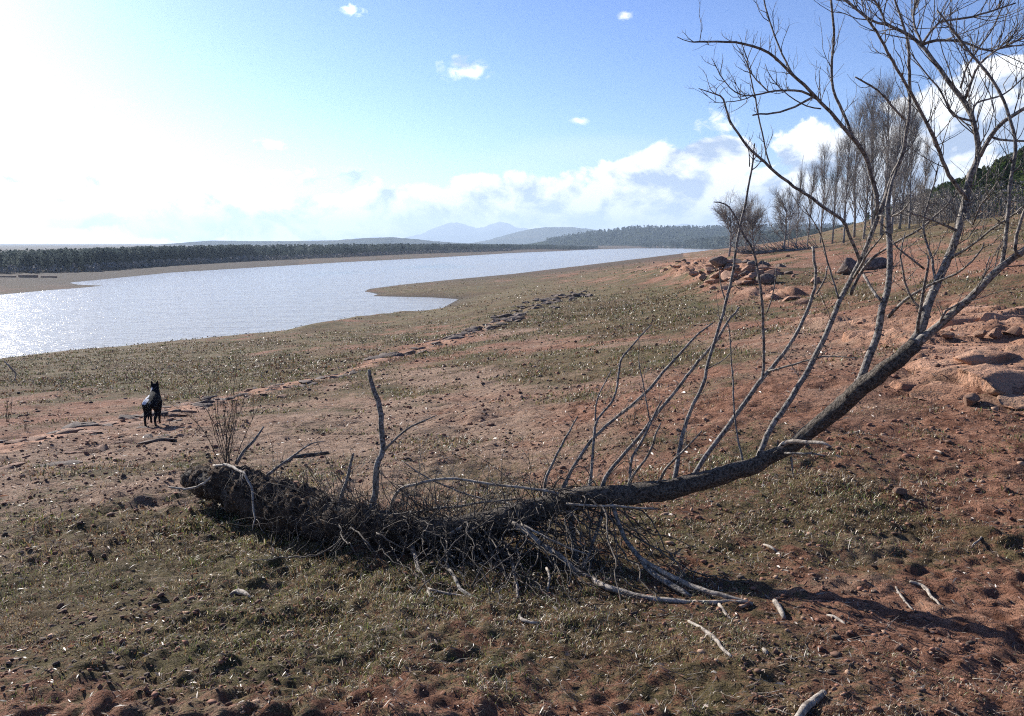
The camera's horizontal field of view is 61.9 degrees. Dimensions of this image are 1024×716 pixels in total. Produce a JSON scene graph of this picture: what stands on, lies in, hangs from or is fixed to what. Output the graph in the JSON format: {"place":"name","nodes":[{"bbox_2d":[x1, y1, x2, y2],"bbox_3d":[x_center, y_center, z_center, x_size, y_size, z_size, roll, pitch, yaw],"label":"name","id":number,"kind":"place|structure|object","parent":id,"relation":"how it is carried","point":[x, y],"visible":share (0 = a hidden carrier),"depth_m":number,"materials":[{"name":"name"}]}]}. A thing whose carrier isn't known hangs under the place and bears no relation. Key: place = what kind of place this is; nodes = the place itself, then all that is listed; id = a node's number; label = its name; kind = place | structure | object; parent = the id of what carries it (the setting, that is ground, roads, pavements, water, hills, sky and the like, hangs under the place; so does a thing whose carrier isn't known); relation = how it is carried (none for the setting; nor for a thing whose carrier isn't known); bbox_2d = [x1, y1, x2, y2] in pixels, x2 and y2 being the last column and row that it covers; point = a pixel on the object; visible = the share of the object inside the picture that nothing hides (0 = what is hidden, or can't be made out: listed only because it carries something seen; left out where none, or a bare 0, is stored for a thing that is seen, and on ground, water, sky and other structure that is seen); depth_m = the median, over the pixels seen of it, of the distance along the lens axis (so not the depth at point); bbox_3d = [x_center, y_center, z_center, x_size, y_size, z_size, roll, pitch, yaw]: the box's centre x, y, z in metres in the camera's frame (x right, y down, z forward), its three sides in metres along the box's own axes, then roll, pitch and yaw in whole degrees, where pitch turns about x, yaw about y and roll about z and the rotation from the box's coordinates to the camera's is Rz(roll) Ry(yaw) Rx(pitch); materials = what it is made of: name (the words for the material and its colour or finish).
{"place":"outdoors","nodes":[
{"label":"outdoors","id":0,"kind":"place"},
{"bbox_2d":[160,237,479,244],"bbox_3d":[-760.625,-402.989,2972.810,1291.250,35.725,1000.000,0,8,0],"label":"hills","id":1,"kind":"structure","parent":0,"point":[385,240],"depth_m":2748.55,"materials":[{"name":"grey"}]},
{"bbox_2d":[0,248,712,358],"bbox_3d":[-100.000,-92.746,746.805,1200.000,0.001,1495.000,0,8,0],"label":"water","id":2,"kind":"structure","parent":0,"point":[141,309],"depth_m":121.49,"materials":[{"name":"blue liquid"}]},
{"bbox_2d":[405,221,527,242],"bbox_3d":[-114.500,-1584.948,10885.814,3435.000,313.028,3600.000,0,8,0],"label":"mountains","id":3,"kind":"structure","parent":0,"point":[456,232],"depth_m":9889.88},
{"bbox_2d":[0,171,1023,715],"bbox_3d":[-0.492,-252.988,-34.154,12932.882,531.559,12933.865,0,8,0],"label":"ground","id":4,"kind":"structure","parent":0,"point":[1006,579],"depth_m":6.11,"materials":[{"name":"soil"}]},
{"bbox_2d":[4,392,12,421],"bbox_3d":[-9.021,0.843,15.287,0.171,0.651,0.348,-5,9,-35],"label":"dry weed","id":5,"kind":"object","parent":4,"relation":"on","point":[6,410],"visible":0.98,"depth_m":15.32,"materials":[{"name":"brown plant"}]},
{"bbox_2d":[4,361,16,383],"bbox_3d":[-16.701,0.520,28.417,0.368,0.868,0.062,0,8,0],"label":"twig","id":6,"kind":"object","parent":4,"relation":"on","point":[11,368],"visible":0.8,"depth_m":28.38,"materials":[{"name":"brown wood"}]},
{"bbox_2d":[0,462,26,469],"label":"stone","id":7,"kind":"object","parent":4,"relation":"on","point":[14,465],"visible":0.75,"depth_m":9.42,"materials":[{"name":"stone"}]},
{"bbox_2d":[0,275,56,277],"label":"stone wall","id":8,"kind":"structure","parent":4,"relation":"on","point":[28,276],"depth_m":189.33,"materials":[{"name":"stone"}]},
{"bbox_2d":[27,436,46,440],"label":"stone","id":9,"kind":"object","parent":4,"relation":"on","point":[35,438],"visible":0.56,"depth_m":11.83,"materials":[{"name":"stone"}]},
{"bbox_2d":[32,460,81,466],"bbox_3d":[-5.056,1.207,9.573,0.568,0.076,0.301,2,14,-24],"label":"stone","id":10,"kind":"object","parent":4,"relation":"on","point":[69,462],"visible":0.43,"depth_m":9.59,"materials":[{"name":"grey stone"}]},
{"bbox_2d":[53,428,83,434],"bbox_3d":[-6.525,1.103,12.421,0.236,0.121,0.541,11,19,32],"label":"stone","id":11,"kind":"object","parent":4,"relation":"on","point":[69,430],"visible":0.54,"depth_m":12.42,"materials":[{"name":"stone"}]},
{"bbox_2d":[61,421,81,428],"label":"stone","id":12,"kind":"object","parent":4,"relation":"on","point":[76,423],"visible":0.48,"depth_m":13.30,"materials":[{"name":"grey stone"}]},
{"bbox_2d":[70,423,97,427],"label":"stone","id":13,"kind":"object","parent":4,"relation":"on","point":[88,424],"visible":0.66,"depth_m":13.18,"materials":[{"name":"grey stone"}]},
{"bbox_2d":[77,430,101,433],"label":"stone","id":14,"kind":"object","parent":4,"relation":"on","point":[88,431],"visible":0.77,"depth_m":12.28,"materials":[{"name":"stone"}]},
{"bbox_2d":[97,444,107,451],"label":"stone","id":15,"kind":"object","parent":4,"relation":"on","point":[103,447],"visible":0.98,"depth_m":10.80,"materials":[{"name":"stone"}]},
{"bbox_2d":[118,414,134,418],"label":"stone","id":16,"kind":"object","parent":4,"relation":"on","point":[124,416],"visible":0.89,"depth_m":14.25,"materials":[{"name":"grey stone"}]},
{"bbox_2d":[121,421,143,425],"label":"stone","id":17,"kind":"object","parent":4,"relation":"on","point":[139,422],"visible":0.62,"depth_m":13.32,"materials":[{"name":"stone"}]},
{"bbox_2d":[142,381,161,426],"bbox_3d":[-5.489,0.698,13.070,0.226,0.638,0.755,-1,8,-8],"label":"dog","id":18,"kind":"object","parent":4,"relation":"on","point":[152,400],"visible":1,"depth_m":12.93},
{"bbox_2d":[137,437,176,444],"bbox_3d":[-4.527,1.053,10.911,0.497,0.077,0.202,-4,3,-32],"label":"stick","id":19,"kind":"object","parent":4,"relation":"on","point":[155,440],"visible":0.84,"depth_m":10.84,"materials":[{"name":"wood"}]},
{"bbox_2d":[192,403,212,406],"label":"stone","id":20,"kind":"object","parent":4,"relation":"on","point":[202,405],"visible":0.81,"depth_m":16.20,"materials":[{"name":"grey stone"}]},
{"bbox_2d":[190,400,214,404],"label":"stone","id":21,"kind":"object","parent":4,"relation":"on","point":[206,401],"visible":0.54,"depth_m":16.48,"materials":[{"name":"grey stone"}]},
{"bbox_2d":[201,395,215,399],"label":"stone","id":22,"kind":"object","parent":4,"relation":"on","point":[206,397],"visible":0.81,"depth_m":17.56,"materials":[{"name":"grey stone"}]},
{"bbox_2d":[158,344,281,465],"bbox_3d":[-2.092,0.363,6.223,0.856,0.976,0.566,-3,8,-19],"label":"leafless shrub","id":23,"kind":"object","parent":4,"relation":"on","point":[227,451],"visible":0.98,"depth_m":6.26,"materials":[{"name":"brown plant"}]},
{"bbox_2d":[229,588,250,597],"bbox_3d":[-1.376,1.212,4.373,0.196,0.054,0.057,6,10,39],"label":"wood chip","id":24,"kind":"object","parent":4,"relation":"on","point":[238,591],"visible":0.97,"depth_m":4.39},
{"bbox_2d":[0,248,511,273],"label":"scrub","id":25,"kind":"object","parent":4,"relation":"on","point":[136,264],"visible":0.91,"depth_m":310.63,"materials":[{"name":"green plant"}]},
{"bbox_2d":[0,243,597,271],"bbox_3d":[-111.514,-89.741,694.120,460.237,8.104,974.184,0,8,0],"label":"pine forest","id":26,"kind":"object","parent":4,"relation":"on","point":[60,257],"visible":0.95,"depth_m":321.00,"materials":[{"name":"green plant"}]},
{"bbox_2d":[280,451,328,462],"bbox_3d":[-2.241,1.034,8.886,0.268,0.116,0.736,4,9,27],"label":"stick","id":27,"kind":"object","parent":4,"relation":"on","point":[309,454],"visible":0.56,"depth_m":9.13,"materials":[{"name":"grey wood"}]},
{"bbox_2d":[367,355,384,360],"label":"stone","id":28,"kind":"object","parent":4,"relation":"on","point":[374,357],"visible":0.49,"depth_m":24.38,"materials":[{"name":"grey stone"}]},
{"bbox_2d":[389,353,404,356],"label":"stone","id":29,"kind":"object","parent":4,"relation":"on","point":[397,354],"visible":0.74,"depth_m":24.46,"materials":[{"name":"grey stone"}]},
{"bbox_2d":[0,346,965,644],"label":"grass clumps","id":30,"kind":"object","parent":4,"relation":"on","point":[420,612],"visible":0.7,"depth_m":4.31,"materials":[{"name":"green plant"}]},
{"bbox_2d":[495,314,510,317],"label":"stone","id":31,"kind":"object","parent":4,"relation":"on","point":[502,315],"visible":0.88,"depth_m":50.29,"materials":[{"name":"grey stone"}]},
{"bbox_2d":[0,270,1022,715],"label":"dry weeds","id":32,"kind":"object","parent":4,"relation":"on","point":[462,514],"visible":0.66,"depth_m":4.89,"materials":[{"name":"plant"}]},
{"bbox_2d":[0,239,1023,715],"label":"soil clods","id":33,"kind":"object","parent":4,"relation":"on","point":[702,651],"visible":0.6,"depth_m":5.58,"materials":[{"name":"brown soil"}]},
{"bbox_2d":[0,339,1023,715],"bbox_3d":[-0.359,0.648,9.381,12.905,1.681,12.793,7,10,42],"label":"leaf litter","id":34,"kind":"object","parent":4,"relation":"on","point":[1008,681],"visible":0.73,"depth_m":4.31,"materials":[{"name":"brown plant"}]},
{"bbox_2d":[117,550,1022,715],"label":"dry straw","id":35,"kind":"object","parent":4,"relation":"on","point":[710,657],"visible":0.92,"depth_m":3.30,"materials":[{"name":"brown plant"}]},
{"bbox_2d":[163,0,1023,654],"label":"fallen tree","id":36,"kind":"object","parent":4,"relation":"on","point":[273,504],"visible":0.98,"depth_m":4.63,"materials":[{"name":"wood"}]},
{"bbox_2d":[625,400,644,425],"bbox_3d":[1.214,0.537,8.432,0.197,0.327,0.099,0,8,0],"label":"dry weed","id":37,"kind":"object","parent":4,"relation":"on","point":[634,415],"visible":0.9,"depth_m":8.44,"materials":[{"name":"brown plant"}]},
{"bbox_2d":[687,620,732,657],"bbox_3d":[0.821,1.159,3.534,0.032,0.073,0.454,-1,8,-9],"label":"stick","id":38,"kind":"object","parent":4,"relation":"on","point":[714,638],"visible":0.99,"depth_m":3.51,"materials":[{"name":"brown wood"}]},
{"bbox_2d":[704,279,719,284],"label":"rock","id":39,"kind":"object","parent":4,"relation":"on","point":[709,281],"visible":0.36,"depth_m":37.62,"materials":[{"name":"stone"}]},
{"bbox_2d":[709,256,727,266],"bbox_3d":[9.577,-4.472,39.627,0.841,0.528,0.699,3,8,21],"label":"boulder","id":40,"kind":"object","parent":4,"relation":"on","point":[719,261],"visible":0.96,"depth_m":39.38,"materials":[{"name":"stone"}]},
{"bbox_2d":[721,270,737,280],"bbox_3d":[9.321,-3.520,36.545,0.736,0.449,0.784,-2,8,-16],"label":"rock","id":41,"kind":"object","parent":4,"relation":"on","point":[725,275],"visible":0.69,"depth_m":36.41,"materials":[{"name":"stone"}]},
{"bbox_2d":[711,189,755,256],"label":"bare tree","id":42,"kind":"object","parent":4,"relation":"on","point":[723,215],"visible":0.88,"depth_m":75.14,"materials":[{"name":"grey plant"}]},
{"bbox_2d":[628,222,852,248],"bbox_3d":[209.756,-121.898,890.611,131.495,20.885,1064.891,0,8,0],"label":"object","id":43,"kind":"object","parent":4,"relation":"on","point":[718,242],"visible":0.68,"depth_m":1019.29,"materials":[{"name":"green plant"}]},
{"bbox_2d":[742,280,753,284],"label":"rock","id":44,"kind":"object","parent":4,"relation":"on","point":[746,282],"visible":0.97,"depth_m":34.39,"materials":[{"name":"stone"}]},
{"bbox_2d":[741,265,755,270],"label":"rock","id":45,"kind":"object","parent":4,"relation":"on","point":[748,267],"visible":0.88,"depth_m":36.78,"materials":[{"name":"stone"}]},
{"bbox_2d":[744,275,755,279],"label":"rock","id":46,"kind":"object","parent":4,"relation":"on","point":[749,277],"visible":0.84,"depth_m":34.87,"materials":[{"name":"stone"}]},
{"bbox_2d":[732,195,771,248],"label":"bare tree","id":47,"kind":"object","parent":4,"relation":"on","point":[758,216],"visible":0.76,"depth_m":75.33,"materials":[{"name":"grey plant"}]},
{"bbox_2d":[726,191,777,248],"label":"bare tree","id":48,"kind":"object","parent":4,"relation":"on","point":[751,203],"visible":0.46,"depth_m":78.83,"materials":[{"name":"grey plant"}]},
{"bbox_2d":[758,264,770,270],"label":"rock","id":49,"kind":"object","parent":4,"relation":"on","point":[765,267],"visible":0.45,"depth_m":37.82,"materials":[{"name":"stone"}]},
{"bbox_2d":[756,273,776,283],"bbox_3d":[10.272,-3.210,34.349,0.882,0.417,0.497,-2,8,-14],"label":"boulder","id":50,"kind":"object","parent":4,"relation":"on","point":[765,278],"visible":0.83,"depth_m":34.17,"materials":[{"name":"stone"}]},
{"bbox_2d":[722,227,817,255],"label":"scrub","id":51,"kind":"object","parent":4,"relation":"on","point":[744,250],"visible":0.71,"depth_m":71.52,"materials":[{"name":"brown plant"}]},
{"bbox_2d":[765,293,779,300],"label":"rock","id":52,"kind":"object","parent":4,"relation":"on","point":[768,296],"visible":0.73,"depth_m":28.60,"materials":[{"name":"stone"}]},
{"bbox_2d":[765,269,779,274],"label":"rock","id":53,"kind":"object","parent":4,"relation":"on","point":[771,271],"visible":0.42,"depth_m":37.27,"materials":[{"name":"stone"}]},
{"bbox_2d":[772,598,785,618],"bbox_3d":[1.232,1.156,3.925,0.027,0.027,0.200,1,8,4],"label":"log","id":54,"kind":"object","parent":4,"relation":"on","point":[778,606],"visible":1,"depth_m":3.92,"materials":[{"name":"grey wood"}]},
{"bbox_2d":[763,183,807,245],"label":"bare tree","id":55,"kind":"object","parent":4,"relation":"on","point":[781,199],"visible":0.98,"depth_m":81.12,"materials":[{"name":"grey plant"}]},
{"bbox_2d":[784,186,797,246],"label":"bare tree","id":56,"kind":"object","parent":4,"relation":"on","point":[789,223],"visible":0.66,"depth_m":86.77,"materials":[{"name":"grey plant"}]},
{"bbox_2d":[782,296,800,300],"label":"rock","id":57,"kind":"object","parent":4,"relation":"on","point":[789,298],"visible":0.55,"depth_m":27.25,"materials":[{"name":"stone"}]},
{"bbox_2d":[791,167,807,246],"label":"bare tree","id":58,"kind":"object","parent":4,"relation":"on","point":[799,197],"visible":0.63,"depth_m":94.41,"materials":[{"name":"grey plant"}]},
{"bbox_2d":[792,298,812,304],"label":"rock","id":59,"kind":"object","parent":4,"relation":"on","point":[801,301],"visible":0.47,"depth_m":25.57,"materials":[{"name":"stone"}]},
{"bbox_2d":[799,159,820,246],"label":"bare tree","id":60,"kind":"object","parent":4,"relation":"on","point":[806,200],"visible":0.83,"depth_m":90.24,"materials":[{"name":"grey plant"}]},
{"bbox_2d":[795,690,826,715],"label":"stick","id":61,"kind":"object","parent":4,"relation":"on","point":[806,706],"visible":0.99,"depth_m":2.97,"materials":[{"name":"grey wood"}]},
{"bbox_2d":[810,276,820,283],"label":"rock","id":62,"kind":"object","parent":4,"relation":"on","point":[812,280],"visible":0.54,"depth_m":31.89,"materials":[{"name":"stone"}]},
{"bbox_2d":[813,138,837,242],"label":"bare tree","id":63,"kind":"object","parent":4,"relation":"on","point":[823,176],"visible":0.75,"depth_m":96.11,"materials":[{"name":"grey plant"}]},
{"bbox_2d":[820,130,846,243],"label":"bare tree","id":64,"kind":"object","parent":4,"relation":"on","point":[834,179],"visible":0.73,"depth_m":88.33,"materials":[{"name":"grey plant"}]},
{"bbox_2d":[826,614,845,623],"bbox_3d":[1.448,1.163,3.796,0.028,0.019,0.120,-3,8,-20],"label":"twig","id":65,"kind":"object","parent":4,"relation":"on","point":[837,618],"visible":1,"depth_m":3.80,"materials":[{"name":"grey wood"}]},
{"bbox_2d":[836,257,860,274],"bbox_3d":[13.613,-3.703,34.455,0.926,0.747,0.602,-3,8,-24],"label":"boulder","id":66,"kind":"object","parent":4,"relation":"on","point":[849,263],"visible":0.76,"depth_m":34.24,"materials":[{"name":"stone"}]},
{"bbox_2d":[832,110,867,242],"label":"bare tree","id":67,"kind":"object","parent":4,"relation":"on","point":[847,182],"visible":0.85,"depth_m":82.45,"materials":[{"name":"grey plant"}]},
{"bbox_2d":[835,90,875,237],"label":"bare tree","id":68,"kind":"object","parent":4,"relation":"on","point":[858,133],"visible":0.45,"depth_m":91.77,"materials":[{"name":"grey plant"}]},
{"bbox_2d":[842,329,874,341],"bbox_3d":[5.135,-0.284,12.395,0.650,0.228,0.408,-4,14,-11],"label":"rock slab","id":69,"kind":"object","parent":4,"relation":"on","point":[849,335],"visible":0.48,"depth_m":12.32,"materials":[{"name":"stone"}]},
{"bbox_2d":[852,106,888,238],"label":"bare tree","id":70,"kind":"object","parent":4,"relation":"on","point":[871,154],"visible":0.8,"depth_m":83.99,"materials":[{"name":"grey plant"}]},
{"bbox_2d":[854,71,890,226],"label":"bare tree","id":71,"kind":"object","parent":4,"relation":"on","point":[865,111],"visible":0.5,"depth_m":89.72,"materials":[{"name":"grey plant"}]},
{"bbox_2d":[863,257,886,269],"bbox_3d":[15.121,-3.884,35.741,1.721,0.691,0.896,-6,4,-22],"label":"boulder","id":72,"kind":"object","parent":4,"relation":"on","point":[877,262],"visible":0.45,"depth_m":35.42,"materials":[{"name":"stone"}]},
{"bbox_2d":[865,66,917,235],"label":"bare tree","id":73,"kind":"object","parent":4,"relation":"on","point":[888,117],"visible":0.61,"depth_m":83.69,"materials":[{"name":"grey plant"}]},
{"bbox_2d":[871,84,921,233],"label":"bare tree","id":74,"kind":"object","parent":4,"relation":"on","point":[898,135],"visible":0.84,"depth_m":78.30,"materials":[{"name":"grey plant"}]},
{"bbox_2d":[893,487,907,494],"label":"stone","id":75,"kind":"object","parent":4,"relation":"on","point":[898,490],"visible":1,"depth_m":5.67,"materials":[{"name":"stone"}]},
{"bbox_2d":[889,380,918,389],"bbox_3d":[3.852,0.295,8.304,0.418,0.146,0.292,1,13,-23],"label":"rock slab","id":76,"kind":"object","parent":4,"relation":"on","point":[899,385],"visible":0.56,"depth_m":8.19,"materials":[{"name":"stone"}]},
{"bbox_2d":[881,91,928,228],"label":"bare tree","id":77,"kind":"object","parent":4,"relation":"on","point":[902,205],"visible":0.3,"depth_m":87.35,"materials":[{"name":"grey plant"}]},
{"bbox_2d":[898,105,928,228],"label":"bare tree","id":78,"kind":"object","parent":4,"relation":"on","point":[907,179],"visible":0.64,"depth_m":84.16,"materials":[{"name":"grey plant"}]},
{"bbox_2d":[907,175,929,209],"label":"bare tree","id":79,"kind":"object","parent":4,"relation":"on","point":[917,190],"visible":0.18,"depth_m":98.19,"materials":[{"name":"grey plant"}]},
{"bbox_2d":[912,133,936,223],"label":"bare tree","id":80,"kind":"object","parent":4,"relation":"on","point":[927,171],"visible":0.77,"depth_m":91.84,"materials":[{"name":"grey plant"}]},
{"bbox_2d":[904,359,965,373],"bbox_3d":[4.450,0.141,8.841,0.662,0.244,0.530,-2,8,-12],"label":"rock slab","id":81,"kind":"object","parent":4,"relation":"on","point":[913,367],"visible":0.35,"depth_m":8.80,"materials":[{"name":"stone"}]},
{"bbox_2d":[909,381,970,400],"bbox_3d":[4.127,0.391,7.908,0.681,0.278,0.758,7,10,41],"label":"rock slab","id":82,"kind":"object","parent":4,"relation":"on","point":[939,390],"visible":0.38,"depth_m":7.86,"materials":[{"name":"stone"}]},
{"bbox_2d":[867,146,1023,221],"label":"pine wood","id":83,"kind":"object","parent":4,"relation":"on","point":[1018,176],"visible":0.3,"depth_m":100.48,"materials":[{"name":"green plant"}]},
{"bbox_2d":[941,332,954,338],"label":"rock","id":84,"kind":"object","parent":4,"relation":"on","point":[948,335],"visible":1,"depth_m":11.34,"materials":[{"name":"stone"}]},
{"bbox_2d":[938,185,961,218],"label":"bare tree","id":85,"kind":"object","parent":4,"relation":"on","point":[946,189],"visible":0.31,"depth_m":98.46,"materials":[{"name":"grey plant"}]},
{"bbox_2d":[890,179,1023,224],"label":"scrub","id":86,"kind":"object","parent":4,"relation":"on","point":[928,214],"visible":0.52,"depth_m":88.17,"materials":[{"name":"grey plant"}]},
{"bbox_2d":[935,315,979,328],"bbox_3d":[6.894,-0.487,12.955,1.055,0.321,0.444,-1,14,-11],"label":"rock slab","id":87,"kind":"object","parent":4,"relation":"on","point":[958,319],"visible":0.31,"depth_m":12.75,"materials":[{"name":"stone"}]},
{"bbox_2d":[963,393,979,405],"bbox_3d":[4.020,0.370,7.459,0.124,0.102,0.226,9,17,37],"label":"rock","id":88,"kind":"object","parent":4,"relation":"on","point":[971,399],"visible":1,"depth_m":7.41,"materials":[{"name":"stone"}]},
{"bbox_2d":[973,329,986,338],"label":"rock","id":89,"kind":"object","parent":4,"relation":"on","point":[981,334],"visible":1,"depth_m":11.34,"materials":[{"name":"stone"}]},
{"bbox_2d":[953,349,1020,364],"bbox_3d":[4.941,0.056,8.881,0.972,0.282,0.405,-4,9,-26],"label":"rock slab","id":90,"kind":"object","parent":4,"relation":"on","point":[978,356],"visible":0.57,"depth_m":8.70,"materials":[{"name":"stone"}]},
{"bbox_2d":[957,363,1023,395],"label":"rock slab","id":91,"kind":"object","parent":4,"relation":"on","point":[996,380],"visible":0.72,"depth_m":7.81,"materials":[{"name":"stone"}]},
{"bbox_2d":[987,327,1002,337],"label":"rock","id":92,"kind":"object","parent":4,"relation":"on","point":[996,332],"visible":1,"depth_m":11.28,"materials":[{"name":"stone"}]},
{"bbox_2d":[979,312,1023,320],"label":"rock slab","id":93,"kind":"object","parent":4,"relation":"on","point":[986,316],"visible":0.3,"depth_m":12.67,"materials":[{"name":"stone"}]},
{"bbox_2d":[997,394,1023,409],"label":"rock slab","id":94,"kind":"object","parent":4,"relation":"on","point":[1016,400],"visible":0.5,"depth_m":7.40,"materials":[{"name":"stone"}]},
{"bbox_2d":[1004,345,1023,351],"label":"rock slab","id":95,"kind":"object","parent":4,"relation":"on","point":[1014,348],"visible":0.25,"depth_m":9.97,"materials":[{"name":"stone"}]},
{"bbox_2d":[1006,326,1022,335],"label":"rock","id":96,"kind":"object","parent":4,"relation":"on","point":[1015,330],"visible":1,"depth_m":11.23,"materials":[{"name":"stone"}]},
{"bbox_2d":[0,394,1023,715],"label":"short grass","id":97,"kind":"structure","parent":0,"point":[446,620],"depth_m":4.26,"materials":[{"name":"green plant"}]},
{"bbox_2d":[0,213,1023,559],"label":"grass","id":98,"kind":"structure","parent":0,"point":[296,375],"depth_m":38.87,"materials":[{"name":"green plant"}]},
{"bbox_2d":[0,0,1023,243],"label":"sky","id":99,"kind":"structure","parent":0,"point":[122,121],"materials":[{"name":"blue"}]},
{"bbox_2d":[475,227,596,243],"bbox_3d":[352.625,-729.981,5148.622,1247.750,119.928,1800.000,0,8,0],"label":"hills","id":100,"kind":"structure","parent":0,"point":[535,235],"depth_m":4703.21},
{"bbox_2d":[520,226,831,245],"bbox_3d":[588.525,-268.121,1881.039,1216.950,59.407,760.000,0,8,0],"label":"hills","id":101,"kind":"structure","parent":0,"point":[639,242],"depth_m":1677.44,"materials":[{"name":"green plant"}]},
{"bbox_2d":[545,223,849,245],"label":"pine forest","id":102,"kind":"object","parent":101,"relation":"on","point":[683,228],"visible":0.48,"depth_m":1719.65,"materials":[{"name":"green plant"}]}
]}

